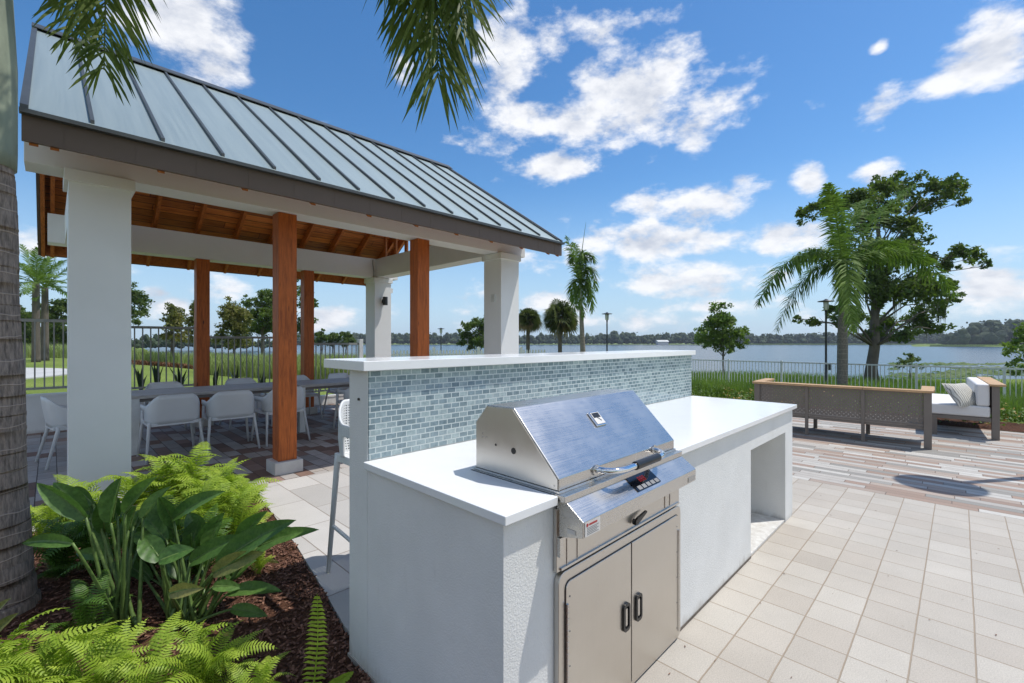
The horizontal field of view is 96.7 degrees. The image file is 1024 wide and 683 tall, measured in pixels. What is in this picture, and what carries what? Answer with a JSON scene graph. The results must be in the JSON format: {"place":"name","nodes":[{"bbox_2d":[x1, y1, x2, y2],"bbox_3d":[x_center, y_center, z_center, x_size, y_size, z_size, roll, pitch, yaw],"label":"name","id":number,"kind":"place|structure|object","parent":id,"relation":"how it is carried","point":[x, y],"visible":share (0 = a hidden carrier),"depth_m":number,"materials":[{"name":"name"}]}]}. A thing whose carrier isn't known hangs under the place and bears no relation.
{"place":"outdoors","nodes":[
{"label":"outdoors","id":0,"kind":"place"},
{"bbox_2d":[26,368,66,378],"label":"path","id":1,"kind":"structure","parent":0,"point":[39,372],"depth_m":12.88,"materials":[{"name":"concrete"}]},
{"bbox_2d":[23,343,217,364],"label":"border grass","id":2,"kind":"structure","parent":0,"point":[138,356],"depth_m":26.45,"materials":[{"name":"green plant"}]},
{"bbox_2d":[26,403,348,531],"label":"pavilion floor","id":3,"kind":"structure","parent":0,"point":[318,451],"depth_m":6.06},
{"bbox_2d":[35,396,66,469],"bbox_3d":[-5.230,1.035,5.446,0.610,0.789,0.598,0,0,36],"label":"dining chair","id":4,"kind":"object","parent":3,"relation":"on","point":[55,416],"visible":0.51,"depth_m":5.16,"materials":[{"name":"grey plastic"}]},
{"bbox_2d":[144,381,195,435],"bbox_3d":[-5.328,1.035,7.037,0.598,0.789,0.610,0,0,43],"label":"dining chair","id":5,"kind":"object","parent":3,"relation":"on","point":[162,385],"visible":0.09,"depth_m":7.18,"materials":[{"name":"grey plastic"}]},
{"bbox_2d":[136,393,205,464],"bbox_3d":[-4.243,1.035,5.674,0.598,0.789,0.610,0,0,43],"label":"dining chair","id":6,"kind":"object","parent":3,"relation":"on","point":[166,410],"visible":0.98,"depth_m":5.50,"materials":[{"name":"grey plastic"}]},
{"bbox_2d":[131,382,272,455],"bbox_3d":[-4.374,1.055,6.701,0.900,0.742,2.000,0,0,45],"label":"dining table","id":7,"kind":"object","parent":3,"relation":"on","point":[139,396],"visible":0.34,"depth_m":6.24,"materials":[{"name":"beige metal"}]},
{"bbox_2d":[199,390,260,452],"bbox_3d":[-3.780,1.035,6.086,0.610,0.789,0.598,0,0,-43],"label":"dining chair","id":8,"kind":"object","parent":3,"relation":"on","point":[225,405],"visible":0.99,"depth_m":5.90,"materials":[{"name":"grey plastic"}]},
{"bbox_2d":[219,378,268,428],"bbox_3d":[-4.584,1.035,7.792,0.598,0.789,0.610,0,0,43],"label":"dining chair","id":9,"kind":"object","parent":3,"relation":"on","point":[238,381],"visible":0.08,"depth_m":7.96,"materials":[{"name":"grey plastic"}]},
{"bbox_2d":[250,386,310,446],"bbox_3d":[-3.337,1.035,6.564,0.598,0.789,0.610,0,0,42],"label":"dining chair","id":10,"kind":"object","parent":3,"relation":"on","point":[266,408],"visible":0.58,"depth_m":6.43,"materials":[{"name":"grey plastic"}]},
{"bbox_2d":[297,375,322,417],"bbox_3d":[-3.937,1.035,8.447,0.598,0.789,0.610,0,0,45],"label":"dining chair","id":11,"kind":"object","parent":3,"relation":"on","point":[310,393],"visible":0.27,"depth_m":8.67,"materials":[{"name":"grey plastic"}]},
{"bbox_2d":[297,378,348,431],"bbox_3d":[-2.942,1.055,8.154,0.900,0.742,2.000,0,0,45],"label":"dining table","id":12,"kind":"object","parent":3,"relation":"on","point":[322,383],"visible":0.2,"depth_m":7.44,"materials":[{"name":"beige metal"}]},
{"bbox_2d":[323,373,348,416],"bbox_3d":[-3.341,1.035,9.052,0.598,0.789,0.610,0,0,42],"label":"dining chair","id":13,"kind":"object","parent":3,"relation":"on","point":[336,375],"visible":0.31,"depth_m":9.12,"materials":[{"name":"grey plastic"}]},
{"bbox_2d":[333,388,348,428],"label":"dining chair","id":14,"kind":"object","parent":3,"relation":"on","point":[345,393],"visible":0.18,"depth_m":7.38,"materials":[{"name":"grey plastic"}]},
{"bbox_2d":[19,22,564,502],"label":"pavilion","id":15,"kind":"structure","parent":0,"point":[171,168],"depth_m":4.96,"materials":[{"name":"grey metal"}]},
{"bbox_2d":[254,467,348,634],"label":"slab patio","id":16,"kind":"structure","parent":0,"point":[304,501],"depth_m":3.62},
{"bbox_2d":[326,399,348,572],"bbox_3d":[-0.748,0.897,2.809,0.598,1.063,0.552,0,0,43],"label":"bar stool","id":17,"kind":"object","parent":16,"relation":"on","point":[342,455],"visible":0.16,"depth_m":2.75,"materials":[{"name":"white plastic"}]},
{"bbox_2d":[13,0,1023,341],"label":"sky","id":18,"kind":"structure","parent":0,"point":[687,139],"materials":[{"name":"blue"}]},
{"bbox_2d":[26,343,1023,432],"bbox_3d":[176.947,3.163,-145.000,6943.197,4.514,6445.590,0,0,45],"label":"ground","id":19,"kind":"structure","parent":0,"point":[49,380],"depth_m":14.48,"materials":[{"name":"green plant"}]},
{"bbox_2d":[20,304,40,346],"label":"oak tree","id":20,"kind":"object","parent":19,"relation":"on","point":[24,314],"visible":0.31,"depth_m":39.10,"materials":[{"name":"green plant"}]},
{"bbox_2d":[19,244,66,361],"bbox_3d":[-20.802,-1.704,20.038,3.585,5.319,3.387,0,0,45],"label":"date palm","id":21,"kind":"object","parent":19,"relation":"on","point":[35,284],"visible":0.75,"depth_m":19.92,"materials":[{"name":"green plant"}]},
{"bbox_2d":[19,250,66,360],"bbox_3d":[-22.226,-1.682,21.544,3.436,5.276,3.558,0,0,6],"label":"date palm","id":22,"kind":"object","parent":19,"relation":"on","point":[44,292],"visible":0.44,"depth_m":21.43,"materials":[{"name":"green plant"}]},
{"bbox_2d":[31,298,66,344],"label":"oak tree","id":23,"kind":"object","parent":19,"relation":"on","point":[57,308],"visible":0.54,"depth_m":37.49,"materials":[{"name":"green plant"}]},
{"bbox_2d":[132,363,146,389],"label":"spiky plant","id":24,"kind":"object","parent":19,"relation":"on","point":[139,377],"visible":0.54,"depth_m":8.24,"materials":[{"name":"green plant"}]},
{"bbox_2d":[131,282,155,325],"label":"tree","id":25,"kind":"object","parent":19,"relation":"on","point":[139,299],"visible":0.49,"depth_m":39.74,"materials":[{"name":"green plant"}]},
{"bbox_2d":[151,361,164,381],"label":"spiky plant","id":26,"kind":"object","parent":19,"relation":"on","point":[155,373],"visible":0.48,"depth_m":8.43,"materials":[{"name":"green plant"}]},
{"bbox_2d":[50,334,272,348],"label":"woods","id":27,"kind":"object","parent":19,"relation":"on","point":[146,341],"visible":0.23,"depth_m":137.90,"materials":[{"name":"green plant"}]},
{"bbox_2d":[131,359,192,368],"bbox_3d":[-14.578,1.123,21.422,8.072,0.647,2.165,0,0,11],"label":"flower border","id":28,"kind":"object","parent":19,"relation":"on","point":[139,362],"visible":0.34,"depth_m":22.11,"materials":[{"name":"plant"}]},
{"bbox_2d":[159,302,190,356],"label":"bald cypress","id":29,"kind":"object","parent":19,"relation":"on","point":[175,317],"visible":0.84,"depth_m":26.69,"materials":[{"name":"green plant"}]},
{"bbox_2d":[169,362,187,383],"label":"spiky plant","id":30,"kind":"object","parent":19,"relation":"on","point":[178,379],"visible":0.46,"depth_m":8.69,"materials":[{"name":"green plant"}]},
{"bbox_2d":[26,392,343,433],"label":"retaining wall","id":31,"kind":"structure","parent":19,"relation":"on","point":[35,419],"depth_m":7.12,"materials":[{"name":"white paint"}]},
{"bbox_2d":[21,319,358,391],"bbox_3d":[-7.352,0.376,7.243,0.060,1.700,10.450,0,0,45],"label":"metal fence","id":32,"kind":"object","parent":31,"relation":"on","point":[150,328],"visible":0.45,"depth_m":8.38,"materials":[{"name":"black metal"}]},
{"bbox_2d":[0,500,370,682],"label":"mulch bed","id":33,"kind":"object","parent":19,"relation":"on","point":[146,612],"visible":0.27,"depth_m":2.35,"materials":[{"name":"brown wood"}]},
{"bbox_2d":[0,598,17,643],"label":"bird of paradise","id":34,"kind":"object","parent":33,"relation":"on","point":[5,621],"visible":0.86,"depth_m":2.00,"materials":[{"name":"green plant"}]},
{"bbox_2d":[0,607,100,682],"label":"fern","id":35,"kind":"object","parent":33,"relation":"on","point":[10,646],"visible":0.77,"depth_m":1.76,"materials":[{"name":"green plant"}]},
{"bbox_2d":[30,485,97,536],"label":"fern","id":36,"kind":"object","parent":33,"relation":"on","point":[39,527],"visible":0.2,"depth_m":3.15,"materials":[{"name":"green plant"}]},
{"bbox_2d":[0,620,142,682],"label":"fern","id":37,"kind":"object","parent":33,"relation":"on","point":[61,656],"visible":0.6,"depth_m":1.77,"materials":[{"name":"green plant"}]},
{"bbox_2d":[33,515,111,579],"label":"fern","id":38,"kind":"object","parent":33,"relation":"on","point":[62,556],"visible":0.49,"depth_m":2.76,"materials":[{"name":"green plant"}]},
{"bbox_2d":[33,474,122,528],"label":"fern","id":39,"kind":"object","parent":33,"relation":"on","point":[79,484],"visible":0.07,"depth_m":3.28,"materials":[{"name":"green plant"}]},
{"bbox_2d":[21,569,135,640],"bbox_3d":[-2.025,1.286,2.136,0.315,0.302,0.347,0,0,-14],"label":"fern","id":40,"kind":"object","parent":33,"relation":"on","point":[83,617],"visible":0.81,"depth_m":2.16,"materials":[{"name":"green plant"}]},
{"bbox_2d":[35,512,141,573],"bbox_3d":[-2.514,1.220,2.842,0.569,0.435,0.647,0,0,45],"label":"fern","id":41,"kind":"object","parent":33,"relation":"on","point":[85,539],"visible":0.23,"depth_m":2.77,"materials":[{"name":"green plant"}]},
{"bbox_2d":[22,477,170,639],"bbox_3d":[-2.123,1.050,2.399,0.572,0.810,0.815,0,0,-26],"label":"bird of paradise","id":42,"kind":"object","parent":33,"relation":"on","point":[76,503],"visible":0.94,"depth_m":2.25,"materials":[{"name":"green plant"}]},
{"bbox_2d":[34,616,161,682],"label":"fern","id":43,"kind":"object","parent":33,"relation":"on","point":[97,658],"visible":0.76,"depth_m":1.75,"materials":[{"name":"green plant"}]},
{"bbox_2d":[41,472,171,527],"bbox_3d":[-3.004,1.200,3.440,0.593,0.476,0.846,0,0,45],"label":"fern","id":44,"kind":"object","parent":33,"relation":"on","point":[127,483],"visible":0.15,"depth_m":3.43,"materials":[{"name":"green plant"}]},
{"bbox_2d":[55,495,182,579],"bbox_3d":[-2.304,1.228,2.781,0.620,0.420,0.693,0,0,45],"label":"fern","id":45,"kind":"object","parent":33,"relation":"on","point":[167,497],"visible":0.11,"depth_m":2.75,"materials":[{"name":"green plant"}]},
{"bbox_2d":[86,454,193,510],"bbox_3d":[-2.781,1.179,3.635,0.747,0.518,0.685,0,0,6],"label":"fern","id":46,"kind":"object","parent":33,"relation":"on","point":[152,489],"visible":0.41,"depth_m":3.62,"materials":[{"name":"green plant"}]},
{"bbox_2d":[86,610,212,682],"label":"fern","id":47,"kind":"object","parent":33,"relation":"on","point":[123,671],"visible":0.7,"depth_m":1.75,"materials":[{"name":"green plant"}]},
{"bbox_2d":[119,489,205,540],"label":"fern","id":48,"kind":"object","parent":33,"relation":"on","point":[176,501],"visible":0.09,"depth_m":3.21,"materials":[{"name":"green plant"}]},
{"bbox_2d":[125,441,246,507],"bbox_3d":[-2.733,1.162,3.801,0.786,0.553,0.835,0,0,1],"label":"fern","id":49,"kind":"object","parent":33,"relation":"on","point":[190,472],"visible":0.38,"depth_m":3.75,"materials":[{"name":"green plant"}]},
{"bbox_2d":[122,620,277,682],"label":"fern","id":50,"kind":"object","parent":33,"relation":"on","point":[208,667],"visible":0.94,"depth_m":1.81,"materials":[{"name":"green plant"}]},
{"bbox_2d":[114,490,318,631],"bbox_3d":[-1.708,1.116,2.420,1.354,0.681,0.524,0,0,22],"label":"bird of paradise","id":51,"kind":"object","parent":33,"relation":"on","point":[243,547],"visible":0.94,"depth_m":2.34,"materials":[{"name":"green plant"}]},
{"bbox_2d":[165,502,270,576],"bbox_3d":[-1.872,1.239,2.832,0.551,0.398,0.543,0,0,45],"label":"fern","id":52,"kind":"object","parent":33,"relation":"on","point":[194,569],"visible":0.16,"depth_m":2.84,"materials":[{"name":"green plant"}]},
{"bbox_2d":[168,466,268,514],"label":"fern","id":53,"kind":"object","parent":33,"relation":"on","point":[210,473],"visible":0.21,"depth_m":3.51,"materials":[{"name":"green plant"}]},
{"bbox_2d":[180,471,270,535],"bbox_3d":[-2.162,1.198,3.286,0.618,0.479,0.727,0,0,45],"label":"fern","id":54,"kind":"object","parent":33,"relation":"on","point":[225,507],"visible":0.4,"depth_m":3.27,"materials":[{"name":"green plant"}]},
{"bbox_2d":[197,483,272,534],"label":"fern","id":55,"kind":"object","parent":33,"relation":"on","point":[240,502],"visible":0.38,"depth_m":3.19,"materials":[{"name":"green plant"}]},
{"bbox_2d":[192,458,281,520],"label":"fern","id":56,"kind":"object","parent":33,"relation":"on","point":[257,498],"visible":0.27,"depth_m":3.58,"materials":[{"name":"green plant"}]},
{"bbox_2d":[0,0,512,619],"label":"palm tree","id":57,"kind":"object","parent":33,"relation":"on","point":[18,582],"visible":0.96,"depth_m":2.68,"materials":[{"name":"green plant"}]},
{"bbox_2d":[225,651,294,682],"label":"fern","id":58,"kind":"object","parent":33,"relation":"on","point":[265,668],"visible":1,"depth_m":1.74,"materials":[{"name":"green plant"}]},
{"bbox_2d":[250,551,278,573],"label":"fern","id":59,"kind":"object","parent":33,"relation":"on","point":[259,565],"visible":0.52,"depth_m":2.80,"materials":[{"name":"green plant"}]},
{"bbox_2d":[267,596,352,682],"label":"fern","id":60,"kind":"object","parent":33,"relation":"on","point":[343,678],"visible":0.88,"depth_m":1.89,"materials":[{"name":"green plant"}]},
{"bbox_2d":[184,300,193,342],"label":"bald cypress","id":61,"kind":"object","parent":19,"relation":"on","point":[190,321],"visible":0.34,"depth_m":32.60,"materials":[{"name":"green plant"}]},
{"bbox_2d":[213,367,223,385],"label":"spiky plant","id":62,"kind":"object","parent":19,"relation":"on","point":[218,371],"visible":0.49,"depth_m":9.09,"materials":[{"name":"green plant"}]},
{"bbox_2d":[210,296,254,353],"bbox_3d":[-16.424,-0.594,27.047,2.678,4.294,2.292,0,0,-5],"label":"bald cypress","id":63,"kind":"object","parent":19,"relation":"on","point":[233,315],"visible":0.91,"depth_m":26.61,"materials":[{"name":"green plant"}]},
{"bbox_2d":[240,288,272,355],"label":"oak tree","id":64,"kind":"object","parent":19,"relation":"on","point":[263,316],"visible":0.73,"depth_m":35.70,"materials":[{"name":"green plant"}]},
{"bbox_2d":[256,370,266,382],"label":"spiky plant","id":65,"kind":"object","parent":19,"relation":"on","point":[261,381],"visible":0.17,"depth_m":9.70,"materials":[{"name":"green plant"}]},
{"bbox_2d":[210,351,365,378],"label":"pale reeds","id":66,"kind":"object","parent":19,"relation":"on","point":[237,364],"visible":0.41,"depth_m":17.36,"materials":[{"name":"green plant"}]},
{"bbox_2d":[269,280,318,336],"bbox_3d":[-18.463,-1.879,38.066,5.529,7.868,3.707,0,0,45],"label":"oak tree","id":67,"kind":"object","parent":19,"relation":"on","point":[298,318],"visible":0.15,"depth_m":37.37,"materials":[{"name":"green plant"}]},
{"bbox_2d":[314,328,327,354],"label":"shore tree","id":68,"kind":"object","parent":19,"relation":"on","point":[321,337],"visible":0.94,"depth_m":57.36,"materials":[{"name":"green plant"}]},
{"bbox_2d":[326,332,342,353],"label":"shore tree","id":69,"kind":"object","parent":19,"relation":"on","point":[333,337],"visible":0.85,"depth_m":59.84,"materials":[{"name":"green plant"}]},
{"bbox_2d":[339,331,356,355],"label":"shore tree","id":70,"kind":"object","parent":19,"relation":"on","point":[348,337],"visible":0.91,"depth_m":65.52,"materials":[{"name":"green plant"}]},
{"bbox_2d":[357,339,362,357],"bbox_3d":[-3.662,0.686,10.984,0.100,1.480,0.100,0,0,45],"label":"fence post","id":71,"kind":"object","parent":19,"relation":"on","point":[360,349],"visible":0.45,"depth_m":10.95,"materials":[{"name":"white plastic"}]},
{"bbox_2d":[391,347,544,356],"bbox_3d":[-2.116,1.041,23.016,8.268,1.570,0.140,0,0,-14],"label":"picket fence","id":72,"kind":"object","parent":19,"relation":"on","point":[521,350],"visible":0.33,"depth_m":22.82,"materials":[{"name":"white plastic"}]},
{"bbox_2d":[456,317,483,351],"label":"oak tree","id":73,"kind":"object","parent":19,"relation":"on","point":[476,340],"visible":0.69,"depth_m":41.69,"materials":[{"name":"green plant"}]},
{"bbox_2d":[519,308,542,352],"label":"cabbage palm","id":74,"kind":"object","parent":19,"relation":"on","point":[529,320],"visible":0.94,"depth_m":32.59,"materials":[{"name":"green plant"}]},
{"bbox_2d":[540,298,578,351],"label":"cabbage palm","id":75,"kind":"object","parent":19,"relation":"on","point":[557,323],"visible":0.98,"depth_m":30.66,"materials":[{"name":"green plant"}]},
{"bbox_2d":[562,225,598,351],"bbox_3d":[3.683,-2.189,24.022,2.204,8.230,1.471,0,0,-11],"label":"windblown palm","id":76,"kind":"object","parent":19,"relation":"on","point":[580,291],"visible":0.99,"depth_m":23.96,"materials":[{"name":"green plant"}]},
{"bbox_2d":[603,312,611,350],"bbox_3d":[5.533,0.143,26.500,0.610,3.700,0.610,0,0,22],"label":"street lamp","id":77,"kind":"object","parent":19,"relation":"on","point":[606,316],"visible":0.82,"depth_m":26.47,"materials":[{"name":"grey metal"}]},
{"bbox_2d":[691,301,750,374],"bbox_3d":[11.403,-0.086,25.181,3.261,4.449,2.140,0,0,-9],"label":"young tree","id":78,"kind":"object","parent":19,"relation":"on","point":[721,322],"visible":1,"depth_m":24.77,"materials":[{"name":"green plant"}]},
{"bbox_2d":[817,299,833,382],"bbox_3d":[13.043,0.083,18.900,0.610,3.700,0.610,0,0,22],"label":"street lamp","id":79,"kind":"object","parent":19,"relation":"on","point":[825,304],"visible":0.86,"depth_m":18.86,"materials":[{"name":"black metal"}]},
{"bbox_2d":[691,359,1023,397],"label":"metal fence","id":80,"kind":"object","parent":19,"relation":"on","point":[916,366],"visible":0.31,"depth_m":14.89,"materials":[{"name":"grey metal"}]},
{"bbox_2d":[691,369,1023,399],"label":"bank grass","id":81,"kind":"structure","parent":19,"relation":"on","point":[888,381],"depth_m":20.23,"materials":[{"name":"green plant"}]},
{"bbox_2d":[691,395,1023,431],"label":"flower bed soil","id":82,"kind":"structure","parent":19,"relation":"on","point":[1014,427],"depth_m":7.77,"materials":[{"name":"brown soil"}]},
{"bbox_2d":[691,382,1023,425],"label":"ground cover","id":83,"kind":"object","parent":82,"relation":"on","point":[748,396],"visible":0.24,"depth_m":10.18,"materials":[{"name":"green plant"}]},
{"bbox_2d":[754,181,960,385],"bbox_3d":[10.577,-1.629,14.250,6.873,6.979,3.361,0,0,-8],"label":"royal palm","id":84,"kind":"object","parent":19,"relation":"on","point":[842,255],"visible":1,"depth_m":13.74,"materials":[{"name":"green plant"}]},
{"bbox_2d":[741,343,1019,346],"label":"shore reeds","id":85,"kind":"object","parent":19,"relation":"on","point":[961,345],"visible":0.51,"depth_m":469.29,"materials":[{"name":"green plant"}]},
{"bbox_2d":[792,169,992,384],"bbox_3d":[18.640,-3.241,21.936,10.537,10.945,5.065,0,0,-23],"label":"lakeside tree","id":86,"kind":"object","parent":19,"relation":"on","point":[883,286],"visible":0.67,"depth_m":21.66,"materials":[{"name":"green plant"}]},
{"bbox_2d":[894,353,926,378],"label":"tree","id":87,"kind":"object","parent":19,"relation":"on","point":[911,359],"visible":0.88,"depth_m":27.01,"materials":[{"name":"green plant"}]},
{"bbox_2d":[938,319,1023,344],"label":"distant trees","id":88,"kind":"object","parent":19,"relation":"on","point":[994,332],"visible":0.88,"depth_m":328.19,"materials":[{"name":"green plant"}]},
{"bbox_2d":[999,320,1023,375],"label":"young tree","id":89,"kind":"object","parent":19,"relation":"on","point":[1012,346],"visible":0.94,"depth_m":15.38,"materials":[{"name":"green plant"}]},
{"bbox_2d":[144,344,1023,378],"bbox_3d":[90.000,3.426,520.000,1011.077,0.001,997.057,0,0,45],"label":"lake","id":90,"kind":"structure","parent":0,"point":[857,354],"depth_m":129.91,"materials":[{"name":"blue liquid"}]},
{"bbox_2d":[297,330,948,343],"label":"woods","id":91,"kind":"object","parent":90,"relation":"on","point":[614,336],"visible":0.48,"depth_m":500.21,"materials":[{"name":"green plant"}]},
{"bbox_2d":[655,340,668,344],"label":"house","id":92,"kind":"structure","parent":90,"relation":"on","point":[661,342],"depth_m":483.00,"materials":[{"name":"white plastic"}]},
{"bbox_2d":[887,362,1023,378],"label":"lily pads","id":93,"kind":"object","parent":90,"relation":"on","point":[963,372],"visible":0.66,"depth_m":49.61,"materials":[{"name":"green plant"}]},
{"bbox_2d":[348,478,1023,682],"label":"paver patio","id":94,"kind":"structure","parent":0,"point":[955,575],"depth_m":2.48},
{"bbox_2d":[324,350,796,682],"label":"outdoor kitchen","id":95,"kind":"object","parent":94,"relation":"on","point":[452,574],"visible":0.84,"depth_m":2.01,"materials":[{"name":"white paint"}]},
{"bbox_2d":[472,389,695,572],"bbox_3d":[0.359,0.513,1.979,0.542,0.535,0.938,0,0,45],"label":"built in grill","id":96,"kind":"object","parent":95,"relation":"in","point":[606,466],"visible":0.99,"depth_m":1.74,"materials":[{"name":"silver metal"}]},
{"bbox_2d":[554,506,679,682],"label":"access doors","id":97,"kind":"structure","parent":95,"relation":"attached to","point":[617,611],"depth_m":1.80,"materials":[{"name":"silver metal"}]},
{"bbox_2d":[565,543,630,682],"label":"door","id":98,"kind":"structure","parent":97,"relation":"in","point":[598,599],"depth_m":1.70,"materials":[{"name":"silver metal"}]},
{"bbox_2d":[631,515,679,680],"bbox_3d":[0.642,1.107,2.018,0.023,0.567,0.433,0,0,45],"label":"door","id":99,"kind":"structure","parent":97,"relation":"in","point":[655,555],"depth_m":2.00,"materials":[{"name":"silver metal"}]},
{"bbox_2d":[691,376,1023,422],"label":"tall grass","id":100,"kind":"structure","parent":0,"point":[1016,403],"depth_m":11.90,"materials":[{"name":"green plant"}]},
{"bbox_2d":[792,417,1023,519],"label":"plank patio","id":101,"kind":"structure","parent":0,"point":[975,469],"depth_m":5.32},
{"bbox_2d":[752,378,934,449],"bbox_3d":[5.000,1.037,6.988,2.190,0.778,0.875,0,0,43],"label":"patio sofa","id":102,"kind":"object","parent":101,"relation":"on","point":[807,411],"visible":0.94,"depth_m":6.55,"materials":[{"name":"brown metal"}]},
{"bbox_2d":[932,377,1005,440],"bbox_3d":[7.355,1.022,7.463,0.840,0.808,1.910,0,0,42],"label":"patio daybed","id":103,"kind":"object","parent":101,"relation":"on","point":[986,390],"visible":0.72,"depth_m":6.74,"materials":[{"name":"white fabric"}]},
{"bbox_2d":[942,383,975,406],"bbox_3d":[6.825,0.806,6.893,0.420,0.420,0.150,0,-38,-7],"label":"pillow","id":104,"kind":"object","parent":103,"relation":"on","point":[962,394],"visible":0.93,"depth_m":6.83,"materials":[{"name":"fabric"}]}
]}

